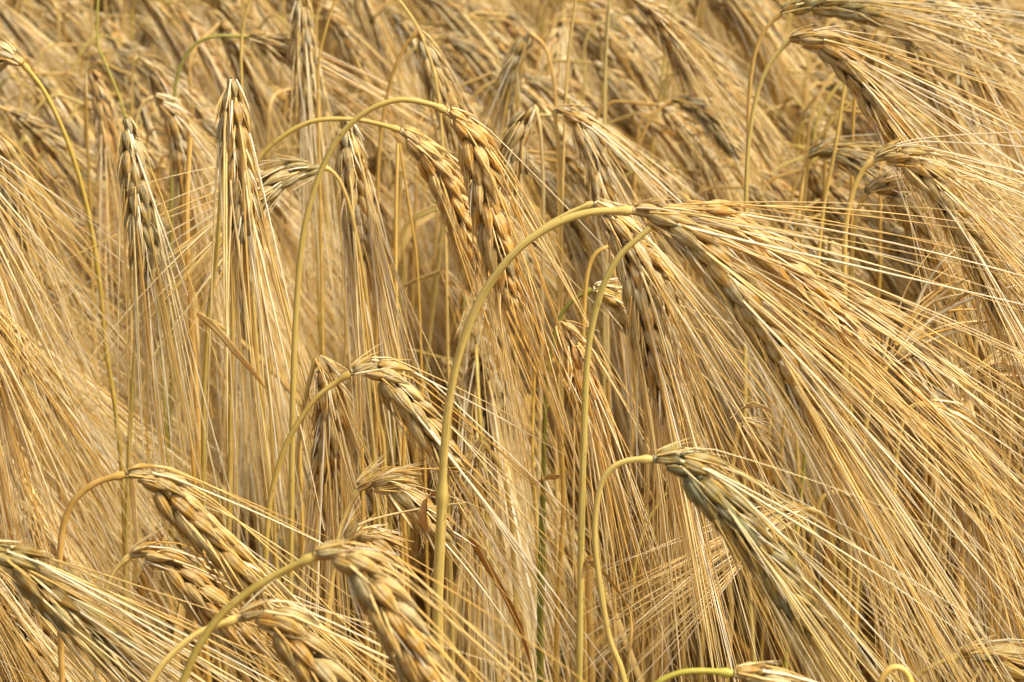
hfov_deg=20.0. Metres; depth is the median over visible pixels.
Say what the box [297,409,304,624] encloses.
barley stalk
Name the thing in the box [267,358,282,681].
barley stalk
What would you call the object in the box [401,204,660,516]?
barley plant
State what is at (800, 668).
barley plant
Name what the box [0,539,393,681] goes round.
barley plant
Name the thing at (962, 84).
barley plant
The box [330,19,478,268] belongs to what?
barley plant
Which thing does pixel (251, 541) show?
barley plant
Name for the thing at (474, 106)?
barley plant
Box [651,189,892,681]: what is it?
barley plant
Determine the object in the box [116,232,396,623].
barley plant
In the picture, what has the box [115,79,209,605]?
barley plant
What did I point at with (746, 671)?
barley plant
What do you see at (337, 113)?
barley plant
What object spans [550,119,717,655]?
barley plant
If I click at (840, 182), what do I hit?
barley plant
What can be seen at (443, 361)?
barley plant
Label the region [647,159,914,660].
barley plant
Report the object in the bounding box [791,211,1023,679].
barley plant
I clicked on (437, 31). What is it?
barley plant
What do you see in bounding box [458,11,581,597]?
barley plant
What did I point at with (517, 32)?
barley plant
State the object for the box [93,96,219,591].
barley plant
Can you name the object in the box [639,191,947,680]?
barley plant
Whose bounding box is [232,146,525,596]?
barley plant
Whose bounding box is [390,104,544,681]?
barley plant
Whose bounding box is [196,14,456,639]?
barley plant
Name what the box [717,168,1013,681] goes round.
barley plant
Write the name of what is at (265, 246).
barley plant
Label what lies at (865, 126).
barley plant
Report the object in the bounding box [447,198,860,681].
barley plant
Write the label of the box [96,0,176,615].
barley stalk
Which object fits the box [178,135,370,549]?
barley plant
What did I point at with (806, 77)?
barley plant
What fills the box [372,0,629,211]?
barley plant
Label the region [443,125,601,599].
barley plant
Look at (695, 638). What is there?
barley plant
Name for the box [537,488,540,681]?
barley stalk
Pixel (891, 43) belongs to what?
barley plant
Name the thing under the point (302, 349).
barley plant
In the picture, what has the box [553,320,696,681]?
barley plant
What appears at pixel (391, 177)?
barley plant
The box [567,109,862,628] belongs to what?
barley plant
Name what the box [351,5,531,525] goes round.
barley plant
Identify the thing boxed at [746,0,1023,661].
barley plant
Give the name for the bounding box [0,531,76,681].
barley plant
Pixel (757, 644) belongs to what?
barley plant
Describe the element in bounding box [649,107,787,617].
barley plant
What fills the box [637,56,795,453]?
barley plant
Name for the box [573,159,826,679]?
barley plant
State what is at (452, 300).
barley plant
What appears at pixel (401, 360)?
barley plant
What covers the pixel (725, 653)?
barley plant
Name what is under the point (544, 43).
barley plant
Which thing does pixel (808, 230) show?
barley plant
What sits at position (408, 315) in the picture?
barley plant
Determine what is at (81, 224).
barley plant
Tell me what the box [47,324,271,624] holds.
barley plant
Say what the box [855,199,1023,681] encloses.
barley plant
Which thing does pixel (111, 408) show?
barley plant
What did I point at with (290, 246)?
barley plant
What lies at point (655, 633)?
barley plant
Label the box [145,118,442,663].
barley plant
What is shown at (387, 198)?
barley plant
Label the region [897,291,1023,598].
barley plant
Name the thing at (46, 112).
barley plant
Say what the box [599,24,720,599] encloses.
barley plant
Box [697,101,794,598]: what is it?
barley plant
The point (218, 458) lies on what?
barley plant
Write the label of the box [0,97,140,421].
barley plant
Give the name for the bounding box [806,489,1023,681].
barley plant
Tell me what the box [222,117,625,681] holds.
barley plant
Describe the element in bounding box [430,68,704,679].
barley plant
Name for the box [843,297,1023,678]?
barley plant
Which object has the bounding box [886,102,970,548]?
barley plant
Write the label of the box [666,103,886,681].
barley plant
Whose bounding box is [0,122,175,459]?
barley plant
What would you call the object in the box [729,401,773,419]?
dry leaf
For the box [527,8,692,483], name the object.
barley plant
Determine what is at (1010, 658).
barley plant
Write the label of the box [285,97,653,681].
barley plant
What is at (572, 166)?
barley plant
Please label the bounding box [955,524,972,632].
dry leaf
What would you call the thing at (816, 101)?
barley plant
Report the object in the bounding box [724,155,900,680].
barley plant
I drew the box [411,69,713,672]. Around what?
barley plant
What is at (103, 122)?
barley plant
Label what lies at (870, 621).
barley plant
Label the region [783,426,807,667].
barley stalk
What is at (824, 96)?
barley plant
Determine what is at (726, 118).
barley plant
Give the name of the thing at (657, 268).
barley plant
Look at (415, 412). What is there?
barley plant
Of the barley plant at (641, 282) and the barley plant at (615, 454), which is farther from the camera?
the barley plant at (615, 454)
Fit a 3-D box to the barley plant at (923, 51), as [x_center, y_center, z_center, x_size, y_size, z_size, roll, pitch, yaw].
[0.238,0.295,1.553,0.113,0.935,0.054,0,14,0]
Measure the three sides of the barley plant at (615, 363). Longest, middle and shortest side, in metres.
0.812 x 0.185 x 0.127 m
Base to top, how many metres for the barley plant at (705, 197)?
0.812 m
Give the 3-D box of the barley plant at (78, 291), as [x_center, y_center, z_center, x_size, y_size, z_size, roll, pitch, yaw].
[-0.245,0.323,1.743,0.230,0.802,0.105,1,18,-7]
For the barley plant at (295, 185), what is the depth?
1.79 m
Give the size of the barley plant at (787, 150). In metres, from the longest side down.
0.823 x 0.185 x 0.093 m
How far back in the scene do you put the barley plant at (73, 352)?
1.44 m
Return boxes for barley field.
[0,0,1023,681]
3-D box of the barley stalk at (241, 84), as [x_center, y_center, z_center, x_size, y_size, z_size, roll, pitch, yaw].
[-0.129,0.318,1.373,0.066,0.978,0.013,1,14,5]
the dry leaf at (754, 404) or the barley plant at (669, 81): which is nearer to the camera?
the dry leaf at (754, 404)
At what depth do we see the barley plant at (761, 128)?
1.77 m
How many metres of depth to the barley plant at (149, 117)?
1.81 m
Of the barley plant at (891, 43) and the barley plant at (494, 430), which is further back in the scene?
the barley plant at (891, 43)
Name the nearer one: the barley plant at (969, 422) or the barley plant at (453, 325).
the barley plant at (969, 422)
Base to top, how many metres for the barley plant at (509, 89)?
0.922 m
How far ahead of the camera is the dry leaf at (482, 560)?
1.03 m
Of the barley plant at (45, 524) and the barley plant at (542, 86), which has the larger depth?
the barley plant at (542, 86)
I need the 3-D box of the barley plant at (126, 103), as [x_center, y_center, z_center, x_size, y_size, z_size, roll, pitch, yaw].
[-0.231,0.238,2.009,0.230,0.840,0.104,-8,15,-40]
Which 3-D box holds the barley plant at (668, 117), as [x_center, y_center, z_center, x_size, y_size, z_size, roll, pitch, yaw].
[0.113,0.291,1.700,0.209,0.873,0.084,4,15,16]
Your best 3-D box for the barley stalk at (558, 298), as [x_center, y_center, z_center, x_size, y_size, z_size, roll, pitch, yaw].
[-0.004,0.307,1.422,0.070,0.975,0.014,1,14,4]
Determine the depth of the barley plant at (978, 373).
1.05 m
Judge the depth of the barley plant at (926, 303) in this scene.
1.02 m
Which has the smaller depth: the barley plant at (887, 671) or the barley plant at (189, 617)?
the barley plant at (887, 671)
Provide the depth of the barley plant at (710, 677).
1.53 m
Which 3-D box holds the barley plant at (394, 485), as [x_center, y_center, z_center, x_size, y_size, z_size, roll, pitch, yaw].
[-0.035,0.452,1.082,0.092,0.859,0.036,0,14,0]
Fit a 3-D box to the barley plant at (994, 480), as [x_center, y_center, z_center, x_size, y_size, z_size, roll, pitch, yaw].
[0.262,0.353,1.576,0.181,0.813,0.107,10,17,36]
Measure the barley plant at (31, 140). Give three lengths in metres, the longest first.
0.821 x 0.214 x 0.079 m
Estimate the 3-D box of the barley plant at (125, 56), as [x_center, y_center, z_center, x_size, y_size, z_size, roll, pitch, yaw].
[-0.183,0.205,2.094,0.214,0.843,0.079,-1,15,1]
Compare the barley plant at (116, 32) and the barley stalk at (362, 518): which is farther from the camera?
the barley plant at (116, 32)
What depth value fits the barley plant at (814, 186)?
1.59 m
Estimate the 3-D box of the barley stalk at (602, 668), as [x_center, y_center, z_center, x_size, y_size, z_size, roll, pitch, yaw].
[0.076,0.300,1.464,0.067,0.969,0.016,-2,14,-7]
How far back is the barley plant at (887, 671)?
0.77 m
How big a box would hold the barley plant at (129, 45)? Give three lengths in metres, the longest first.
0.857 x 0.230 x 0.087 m
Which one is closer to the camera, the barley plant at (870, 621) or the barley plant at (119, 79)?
the barley plant at (870, 621)
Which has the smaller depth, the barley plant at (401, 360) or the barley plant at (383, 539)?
the barley plant at (383, 539)
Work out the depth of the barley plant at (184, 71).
2.04 m
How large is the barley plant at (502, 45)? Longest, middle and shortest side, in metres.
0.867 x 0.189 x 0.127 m
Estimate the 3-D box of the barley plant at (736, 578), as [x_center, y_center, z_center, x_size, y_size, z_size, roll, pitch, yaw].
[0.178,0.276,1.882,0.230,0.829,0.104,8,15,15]
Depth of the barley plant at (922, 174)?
1.01 m
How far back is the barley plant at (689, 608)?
1.82 m
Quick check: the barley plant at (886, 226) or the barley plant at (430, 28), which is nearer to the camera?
the barley plant at (886, 226)
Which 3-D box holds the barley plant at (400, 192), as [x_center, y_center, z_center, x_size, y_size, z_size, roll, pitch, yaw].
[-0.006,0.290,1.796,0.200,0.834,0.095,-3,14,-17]
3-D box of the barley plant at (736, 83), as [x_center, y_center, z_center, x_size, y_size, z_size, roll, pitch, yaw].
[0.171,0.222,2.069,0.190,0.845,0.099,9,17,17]
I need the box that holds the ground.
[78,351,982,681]
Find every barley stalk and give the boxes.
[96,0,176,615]
[184,137,206,681]
[190,447,209,681]
[240,0,282,603]
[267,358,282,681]
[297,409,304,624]
[317,0,339,660]
[361,447,369,681]
[394,143,404,600]
[397,0,451,662]
[399,143,429,632]
[401,424,409,604]
[473,458,482,681]
[531,359,537,577]
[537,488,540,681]
[553,447,565,681]
[554,0,576,671]
[585,555,595,681]
[599,0,610,681]
[606,383,617,681]
[626,492,667,681]
[759,100,856,668]
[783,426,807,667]
[786,83,845,668]
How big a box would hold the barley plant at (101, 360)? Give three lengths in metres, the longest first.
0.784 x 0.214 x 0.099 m
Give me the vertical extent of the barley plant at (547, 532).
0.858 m
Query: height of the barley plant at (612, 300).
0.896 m
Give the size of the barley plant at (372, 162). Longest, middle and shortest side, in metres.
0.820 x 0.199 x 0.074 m
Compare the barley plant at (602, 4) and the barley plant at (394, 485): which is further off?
the barley plant at (602, 4)
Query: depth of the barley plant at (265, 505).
2.08 m
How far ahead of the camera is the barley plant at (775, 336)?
0.88 m
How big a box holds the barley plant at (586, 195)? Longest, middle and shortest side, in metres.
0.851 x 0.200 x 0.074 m
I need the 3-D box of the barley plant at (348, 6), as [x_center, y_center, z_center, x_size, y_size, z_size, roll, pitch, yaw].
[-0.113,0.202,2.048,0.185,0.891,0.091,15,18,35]
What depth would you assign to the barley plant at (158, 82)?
1.61 m
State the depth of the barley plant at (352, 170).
1.13 m
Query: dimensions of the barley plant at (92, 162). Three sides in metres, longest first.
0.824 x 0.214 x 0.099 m
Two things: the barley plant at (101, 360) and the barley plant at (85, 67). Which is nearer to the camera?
the barley plant at (101, 360)
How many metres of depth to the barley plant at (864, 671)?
1.66 m
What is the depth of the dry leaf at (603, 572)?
0.95 m
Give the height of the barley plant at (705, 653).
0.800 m
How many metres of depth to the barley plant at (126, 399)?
1.93 m
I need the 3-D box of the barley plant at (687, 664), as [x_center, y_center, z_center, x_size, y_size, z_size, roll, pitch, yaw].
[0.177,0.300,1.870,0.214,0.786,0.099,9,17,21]
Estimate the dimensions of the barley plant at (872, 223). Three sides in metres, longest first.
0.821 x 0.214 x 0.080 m
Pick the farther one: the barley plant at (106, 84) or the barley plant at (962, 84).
the barley plant at (106, 84)
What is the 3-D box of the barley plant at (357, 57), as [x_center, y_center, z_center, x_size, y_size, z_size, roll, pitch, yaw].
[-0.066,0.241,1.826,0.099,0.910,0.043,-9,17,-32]
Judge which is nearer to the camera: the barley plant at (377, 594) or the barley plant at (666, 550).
the barley plant at (377, 594)
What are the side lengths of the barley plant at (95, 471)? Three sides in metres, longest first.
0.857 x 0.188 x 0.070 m
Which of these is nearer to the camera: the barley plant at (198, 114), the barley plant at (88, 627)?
the barley plant at (88, 627)
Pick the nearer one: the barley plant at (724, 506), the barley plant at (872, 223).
the barley plant at (724, 506)
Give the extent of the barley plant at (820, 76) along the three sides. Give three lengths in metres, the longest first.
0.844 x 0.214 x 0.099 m
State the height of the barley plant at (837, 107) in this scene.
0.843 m
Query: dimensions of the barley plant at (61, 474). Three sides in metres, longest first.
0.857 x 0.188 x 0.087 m
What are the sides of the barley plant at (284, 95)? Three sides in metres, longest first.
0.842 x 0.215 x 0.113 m
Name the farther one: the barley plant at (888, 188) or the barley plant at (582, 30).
the barley plant at (582, 30)
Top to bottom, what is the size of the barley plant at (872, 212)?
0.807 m
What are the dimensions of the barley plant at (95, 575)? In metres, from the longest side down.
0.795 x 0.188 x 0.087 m
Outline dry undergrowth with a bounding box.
[0,25,1023,681]
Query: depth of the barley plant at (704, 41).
2.06 m
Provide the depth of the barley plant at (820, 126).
1.84 m
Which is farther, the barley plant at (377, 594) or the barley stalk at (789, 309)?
the barley stalk at (789, 309)
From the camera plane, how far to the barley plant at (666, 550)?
1.88 m
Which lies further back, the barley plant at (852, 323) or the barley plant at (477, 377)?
the barley plant at (477, 377)
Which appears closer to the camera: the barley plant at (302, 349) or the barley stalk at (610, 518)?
the barley stalk at (610, 518)
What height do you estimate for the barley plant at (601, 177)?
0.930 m
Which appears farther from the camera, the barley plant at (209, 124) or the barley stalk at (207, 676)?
the barley plant at (209, 124)
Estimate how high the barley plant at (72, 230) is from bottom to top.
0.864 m
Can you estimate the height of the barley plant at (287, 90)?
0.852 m
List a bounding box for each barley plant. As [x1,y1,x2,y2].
[0,37,128,633]
[0,75,213,414]
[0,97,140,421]
[0,106,266,430]
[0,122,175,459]
[0,128,185,557]
[0,156,235,571]
[0,171,217,516]
[0,201,216,491]
[0,245,258,540]
[0,300,220,639]
[0,305,189,680]
[0,309,294,670]
[0,372,150,558]
[0,373,221,678]
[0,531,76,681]
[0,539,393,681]
[0,575,110,681]
[0,587,92,681]
[1,436,170,681]
[3,212,355,546]
[4,96,218,420]
[7,494,244,681]
[8,284,188,512]
[9,139,311,470]
[13,254,305,522]
[13,341,166,624]
[15,86,209,408]
[16,93,351,437]
[16,154,386,681]
[17,71,197,176]
[22,57,117,164]
[22,100,150,645]
[22,159,185,444]
[34,149,357,481]
[36,42,157,617]
[36,232,240,537]
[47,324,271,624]
[50,62,122,511]
[50,174,259,552]
[50,481,161,676]
[56,463,396,681]
[58,91,197,595]
[58,341,161,541]
[62,7,151,426]
[69,33,216,105]
[70,60,249,548]
[73,70,207,599]
[79,49,274,158]
[83,54,145,502]
[83,297,309,535]
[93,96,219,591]
[93,528,393,681]
[96,15,248,487]
[107,154,305,675]
[108,187,262,667]
[111,202,435,681]
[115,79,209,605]
[116,117,263,681]
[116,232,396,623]
[128,93,330,613]
[131,0,287,576]
[131,53,307,290]
[138,65,338,586]
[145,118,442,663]
[145,127,390,632]
[148,196,413,662]
[148,580,548,681]
[149,165,378,681]
[154,79,353,652]
[156,148,464,637]
[156,275,442,659]
[160,29,456,673]
[167,137,442,678]
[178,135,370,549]
[178,539,584,681]
[180,131,264,680]
[188,20,366,674]
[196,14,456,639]
[198,77,357,681]
[202,182,461,672]
[206,190,451,450]
[209,261,467,582]
[211,226,355,681]
[221,84,451,651]
[221,87,437,677]
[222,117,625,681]
[232,81,449,588]
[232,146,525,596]
[257,0,457,681]
[259,86,340,679]
[261,342,689,681]
[266,0,372,680]
[267,87,490,638]
[272,85,408,560]
[279,355,428,681]
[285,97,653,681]
[296,147,401,464]
[315,4,449,666]
[316,93,598,636]
[322,498,504,678]
[326,450,537,645]
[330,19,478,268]
[331,116,494,681]
[336,34,499,528]
[337,82,457,664]
[341,176,625,681]
[346,22,549,674]
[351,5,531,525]
[362,269,623,681]
[369,30,588,669]
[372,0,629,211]
[373,150,641,678]
[380,208,685,681]
[387,21,498,366]
[388,125,622,681]
[388,175,657,681]
[388,349,652,681]
[389,148,738,681]
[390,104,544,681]
[392,31,596,533]
[395,22,531,679]
[398,32,534,571]
[399,12,572,583]
[399,42,489,363]
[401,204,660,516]
[407,91,622,655]
[410,32,598,611]
[411,17,627,472]
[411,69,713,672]
[414,64,443,384]
[418,0,608,613]
[419,32,569,681]
[419,292,618,681]
[424,345,573,681]
[427,440,518,681]
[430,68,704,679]
[431,153,643,681]
[433,194,1023,681]
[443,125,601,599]
[443,365,575,681]
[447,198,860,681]
[448,103,688,663]
[448,150,789,669]
[451,106,630,514]
[455,113,737,681]
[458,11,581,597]
[476,19,703,588]
[479,156,785,636]
[486,76,635,317]
[491,0,675,652]
[491,157,726,681]
[496,121,785,681]
[514,86,640,376]
[519,59,693,611]
[519,145,776,681]
[523,0,680,526]
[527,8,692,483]
[529,27,551,420]
[534,14,627,119]
[536,433,708,681]
[539,278,806,681]
[543,501,840,681]
[547,104,790,681]
[549,7,806,516]
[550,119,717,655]
[553,112,801,679]
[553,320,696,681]
[558,100,881,681]
[564,92,699,625]
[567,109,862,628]
[569,238,875,681]
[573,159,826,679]
[576,199,1023,681]
[579,175,855,681]
[579,240,828,681]
[585,199,847,578]
[592,0,842,640]
[592,437,1017,681]
[594,97,718,634]
[595,72,802,630]
[595,105,774,663]
[596,140,711,681]
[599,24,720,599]
[600,139,758,503]
[605,0,848,643]
[612,93,781,681]
[618,92,787,681]
[620,59,793,680]
[624,178,912,654]
[627,0,842,612]
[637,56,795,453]
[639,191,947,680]
[645,20,790,481]
[645,164,891,681]
[645,207,957,681]
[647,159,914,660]
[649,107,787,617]
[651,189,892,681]
[653,135,873,612]
[655,660,816,681]
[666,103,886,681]
[666,134,786,635]
[667,74,783,545]
[674,97,824,670]
[675,198,908,678]
[677,141,802,627]
[680,184,1013,681]
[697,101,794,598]
[700,112,875,575]
[703,238,1023,667]
[710,45,847,659]
[713,42,761,95]
[715,57,846,656]
[716,198,876,661]
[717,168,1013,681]
[722,281,967,679]
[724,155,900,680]
[726,417,877,681]
[730,306,923,664]
[735,96,870,622]
[735,309,1023,681]
[738,147,988,679]
[739,91,927,681]
[741,23,1023,673]
[741,73,948,621]
[741,142,877,681]
[742,289,1023,681]
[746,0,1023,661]
[747,215,1023,635]
[749,198,1018,648]
[754,236,909,661]
[758,169,876,619]
[759,233,839,655]
[762,211,1022,666]
[769,142,968,665]
[771,71,852,597]
[772,116,898,559]
[775,144,877,223]
[778,81,884,666]
[779,61,877,562]
[779,163,876,667]
[783,206,949,681]
[786,12,889,90]
[789,81,1018,669]
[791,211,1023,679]
[794,131,1019,679]
[805,18,935,127]
[805,109,1023,681]
[806,48,905,494]
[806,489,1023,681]
[808,94,854,498]
[815,177,854,565]
[820,421,832,583]
[838,0,1023,659]
[838,132,1023,677]
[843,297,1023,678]
[846,168,1023,679]
[851,238,1023,681]
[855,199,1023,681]
[862,432,871,668]
[876,26,1023,675]
[877,664,913,681]
[880,347,1023,672]
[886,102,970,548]
[887,399,1023,681]
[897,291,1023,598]
[910,0,1023,126]
[912,228,1023,672]
[913,635,1023,681]
[914,70,1023,669]
[916,339,1023,681]
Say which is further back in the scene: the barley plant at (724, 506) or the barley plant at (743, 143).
the barley plant at (743, 143)
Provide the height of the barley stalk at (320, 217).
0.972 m
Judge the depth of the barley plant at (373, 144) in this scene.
1.86 m
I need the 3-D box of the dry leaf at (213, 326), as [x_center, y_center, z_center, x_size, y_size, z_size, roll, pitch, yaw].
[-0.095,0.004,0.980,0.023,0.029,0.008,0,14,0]
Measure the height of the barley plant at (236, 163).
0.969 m
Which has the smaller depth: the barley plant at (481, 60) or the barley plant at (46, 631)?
the barley plant at (46, 631)
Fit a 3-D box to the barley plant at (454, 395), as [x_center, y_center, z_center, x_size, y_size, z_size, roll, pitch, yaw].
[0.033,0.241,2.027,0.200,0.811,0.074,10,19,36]
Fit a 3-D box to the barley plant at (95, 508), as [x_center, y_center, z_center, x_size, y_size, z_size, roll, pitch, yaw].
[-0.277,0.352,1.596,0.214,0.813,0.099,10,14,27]
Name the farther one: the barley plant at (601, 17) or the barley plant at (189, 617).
the barley plant at (601, 17)
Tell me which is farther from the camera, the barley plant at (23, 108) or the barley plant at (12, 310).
the barley plant at (23, 108)
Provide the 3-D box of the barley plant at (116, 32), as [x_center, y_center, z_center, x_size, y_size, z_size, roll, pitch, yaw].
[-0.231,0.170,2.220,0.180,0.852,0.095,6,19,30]
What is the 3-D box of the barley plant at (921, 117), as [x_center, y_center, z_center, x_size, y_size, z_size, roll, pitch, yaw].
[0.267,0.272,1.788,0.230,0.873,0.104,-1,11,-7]
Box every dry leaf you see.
[129,479,138,587]
[196,312,267,391]
[417,491,435,533]
[468,536,534,677]
[532,474,572,484]
[580,561,633,663]
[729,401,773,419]
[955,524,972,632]
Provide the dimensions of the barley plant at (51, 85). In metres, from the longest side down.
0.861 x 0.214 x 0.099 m
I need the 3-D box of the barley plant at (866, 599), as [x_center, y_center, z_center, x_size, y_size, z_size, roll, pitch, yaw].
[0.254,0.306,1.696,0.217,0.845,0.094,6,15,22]
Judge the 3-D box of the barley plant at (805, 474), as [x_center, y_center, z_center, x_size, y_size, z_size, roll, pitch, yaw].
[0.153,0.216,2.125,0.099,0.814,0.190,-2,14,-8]
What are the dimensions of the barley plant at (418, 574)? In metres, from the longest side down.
0.847 x 0.199 x 0.095 m
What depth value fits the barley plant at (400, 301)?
1.65 m
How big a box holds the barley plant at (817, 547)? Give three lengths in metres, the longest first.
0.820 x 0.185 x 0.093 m
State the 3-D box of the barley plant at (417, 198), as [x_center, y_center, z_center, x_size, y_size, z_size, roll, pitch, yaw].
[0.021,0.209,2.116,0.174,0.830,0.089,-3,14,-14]
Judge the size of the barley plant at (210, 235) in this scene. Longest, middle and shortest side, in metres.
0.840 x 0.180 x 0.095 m
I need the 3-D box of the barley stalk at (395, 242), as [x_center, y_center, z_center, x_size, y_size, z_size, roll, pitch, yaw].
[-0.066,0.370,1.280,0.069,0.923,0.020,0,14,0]
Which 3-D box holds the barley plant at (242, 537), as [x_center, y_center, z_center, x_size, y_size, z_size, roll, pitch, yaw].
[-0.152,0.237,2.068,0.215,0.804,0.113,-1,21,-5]
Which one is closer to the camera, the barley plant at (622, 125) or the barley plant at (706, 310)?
the barley plant at (706, 310)
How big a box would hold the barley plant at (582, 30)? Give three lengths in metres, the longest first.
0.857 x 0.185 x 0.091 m
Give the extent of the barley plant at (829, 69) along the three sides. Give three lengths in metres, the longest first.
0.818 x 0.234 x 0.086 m
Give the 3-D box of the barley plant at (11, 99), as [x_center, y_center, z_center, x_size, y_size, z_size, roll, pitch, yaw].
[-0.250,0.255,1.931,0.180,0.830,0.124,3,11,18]
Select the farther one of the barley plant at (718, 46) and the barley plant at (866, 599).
the barley plant at (718, 46)
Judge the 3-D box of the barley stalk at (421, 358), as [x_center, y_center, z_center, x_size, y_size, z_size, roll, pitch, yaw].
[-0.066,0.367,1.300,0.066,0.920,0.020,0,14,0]
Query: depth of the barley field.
2.07 m
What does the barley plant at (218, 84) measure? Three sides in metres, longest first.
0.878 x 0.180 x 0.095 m
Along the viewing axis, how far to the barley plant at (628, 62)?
1.92 m
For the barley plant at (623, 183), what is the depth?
1.62 m
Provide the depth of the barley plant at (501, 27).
2.12 m
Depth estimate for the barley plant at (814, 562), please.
1.76 m
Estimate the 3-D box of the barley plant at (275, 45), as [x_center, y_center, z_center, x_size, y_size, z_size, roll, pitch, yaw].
[-0.091,0.301,1.526,0.178,0.937,0.039,0,14,0]
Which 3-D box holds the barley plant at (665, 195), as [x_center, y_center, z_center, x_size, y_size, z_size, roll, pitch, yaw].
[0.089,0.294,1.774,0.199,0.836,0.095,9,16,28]
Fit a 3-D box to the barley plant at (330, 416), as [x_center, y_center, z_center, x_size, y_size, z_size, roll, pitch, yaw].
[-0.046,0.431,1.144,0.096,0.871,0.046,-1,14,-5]
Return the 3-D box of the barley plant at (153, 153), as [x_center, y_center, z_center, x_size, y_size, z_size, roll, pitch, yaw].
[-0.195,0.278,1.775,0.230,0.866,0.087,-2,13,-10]
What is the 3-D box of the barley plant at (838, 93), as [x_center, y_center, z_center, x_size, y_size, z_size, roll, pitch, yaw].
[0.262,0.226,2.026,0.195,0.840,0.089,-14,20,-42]
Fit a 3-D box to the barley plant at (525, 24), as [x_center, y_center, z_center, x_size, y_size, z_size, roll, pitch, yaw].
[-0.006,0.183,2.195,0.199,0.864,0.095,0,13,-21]
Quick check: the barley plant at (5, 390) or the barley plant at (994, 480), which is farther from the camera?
the barley plant at (994, 480)
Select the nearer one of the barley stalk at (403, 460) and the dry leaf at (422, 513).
the dry leaf at (422, 513)
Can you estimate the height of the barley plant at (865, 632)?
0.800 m
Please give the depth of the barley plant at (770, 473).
1.06 m
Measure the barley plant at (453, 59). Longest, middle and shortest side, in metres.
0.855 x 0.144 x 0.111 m
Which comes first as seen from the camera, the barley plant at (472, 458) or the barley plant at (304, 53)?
the barley plant at (472, 458)
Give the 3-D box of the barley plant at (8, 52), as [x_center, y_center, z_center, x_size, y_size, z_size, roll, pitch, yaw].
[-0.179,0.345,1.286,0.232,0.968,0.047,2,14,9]
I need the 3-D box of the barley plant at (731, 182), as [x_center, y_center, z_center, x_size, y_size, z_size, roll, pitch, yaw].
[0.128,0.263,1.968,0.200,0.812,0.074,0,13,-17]
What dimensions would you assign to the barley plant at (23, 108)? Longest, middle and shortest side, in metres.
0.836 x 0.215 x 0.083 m
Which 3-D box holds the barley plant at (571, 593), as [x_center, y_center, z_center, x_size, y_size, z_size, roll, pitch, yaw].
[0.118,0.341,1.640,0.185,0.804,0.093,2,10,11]
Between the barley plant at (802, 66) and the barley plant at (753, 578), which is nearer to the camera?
the barley plant at (753, 578)
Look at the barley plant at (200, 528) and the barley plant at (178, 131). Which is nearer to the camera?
the barley plant at (200, 528)
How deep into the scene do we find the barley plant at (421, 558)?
1.76 m
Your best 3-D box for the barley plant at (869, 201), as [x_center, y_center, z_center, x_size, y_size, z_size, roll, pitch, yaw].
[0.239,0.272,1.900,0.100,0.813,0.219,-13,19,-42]
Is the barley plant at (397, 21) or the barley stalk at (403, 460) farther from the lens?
the barley plant at (397, 21)
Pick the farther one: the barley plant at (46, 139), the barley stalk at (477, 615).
the barley plant at (46, 139)
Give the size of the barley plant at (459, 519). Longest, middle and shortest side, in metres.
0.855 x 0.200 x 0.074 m
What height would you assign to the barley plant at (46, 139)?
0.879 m
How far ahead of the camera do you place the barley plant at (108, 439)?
1.75 m
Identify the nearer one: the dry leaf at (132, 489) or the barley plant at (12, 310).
the dry leaf at (132, 489)
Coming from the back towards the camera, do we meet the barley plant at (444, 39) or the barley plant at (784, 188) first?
the barley plant at (444, 39)
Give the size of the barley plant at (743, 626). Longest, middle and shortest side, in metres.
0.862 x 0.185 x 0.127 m
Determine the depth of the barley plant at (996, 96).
1.31 m
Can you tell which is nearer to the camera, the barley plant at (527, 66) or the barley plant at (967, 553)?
the barley plant at (967, 553)
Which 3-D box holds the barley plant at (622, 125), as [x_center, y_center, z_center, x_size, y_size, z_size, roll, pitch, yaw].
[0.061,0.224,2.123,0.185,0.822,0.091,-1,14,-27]
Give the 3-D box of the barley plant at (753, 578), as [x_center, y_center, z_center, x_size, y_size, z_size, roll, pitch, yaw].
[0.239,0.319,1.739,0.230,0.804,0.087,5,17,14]
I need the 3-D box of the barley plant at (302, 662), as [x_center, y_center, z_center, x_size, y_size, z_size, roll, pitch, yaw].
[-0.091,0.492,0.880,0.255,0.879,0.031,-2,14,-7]
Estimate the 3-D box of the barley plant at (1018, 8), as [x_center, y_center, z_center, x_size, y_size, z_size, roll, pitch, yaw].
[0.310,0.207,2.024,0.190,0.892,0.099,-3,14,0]
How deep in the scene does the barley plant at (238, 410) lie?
1.43 m
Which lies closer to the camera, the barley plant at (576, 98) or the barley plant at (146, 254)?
the barley plant at (146, 254)
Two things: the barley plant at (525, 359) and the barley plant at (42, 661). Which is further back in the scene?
the barley plant at (525, 359)
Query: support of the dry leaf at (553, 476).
attached to the barley plant at (657, 268)
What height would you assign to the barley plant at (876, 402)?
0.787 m
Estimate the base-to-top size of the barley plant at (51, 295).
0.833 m

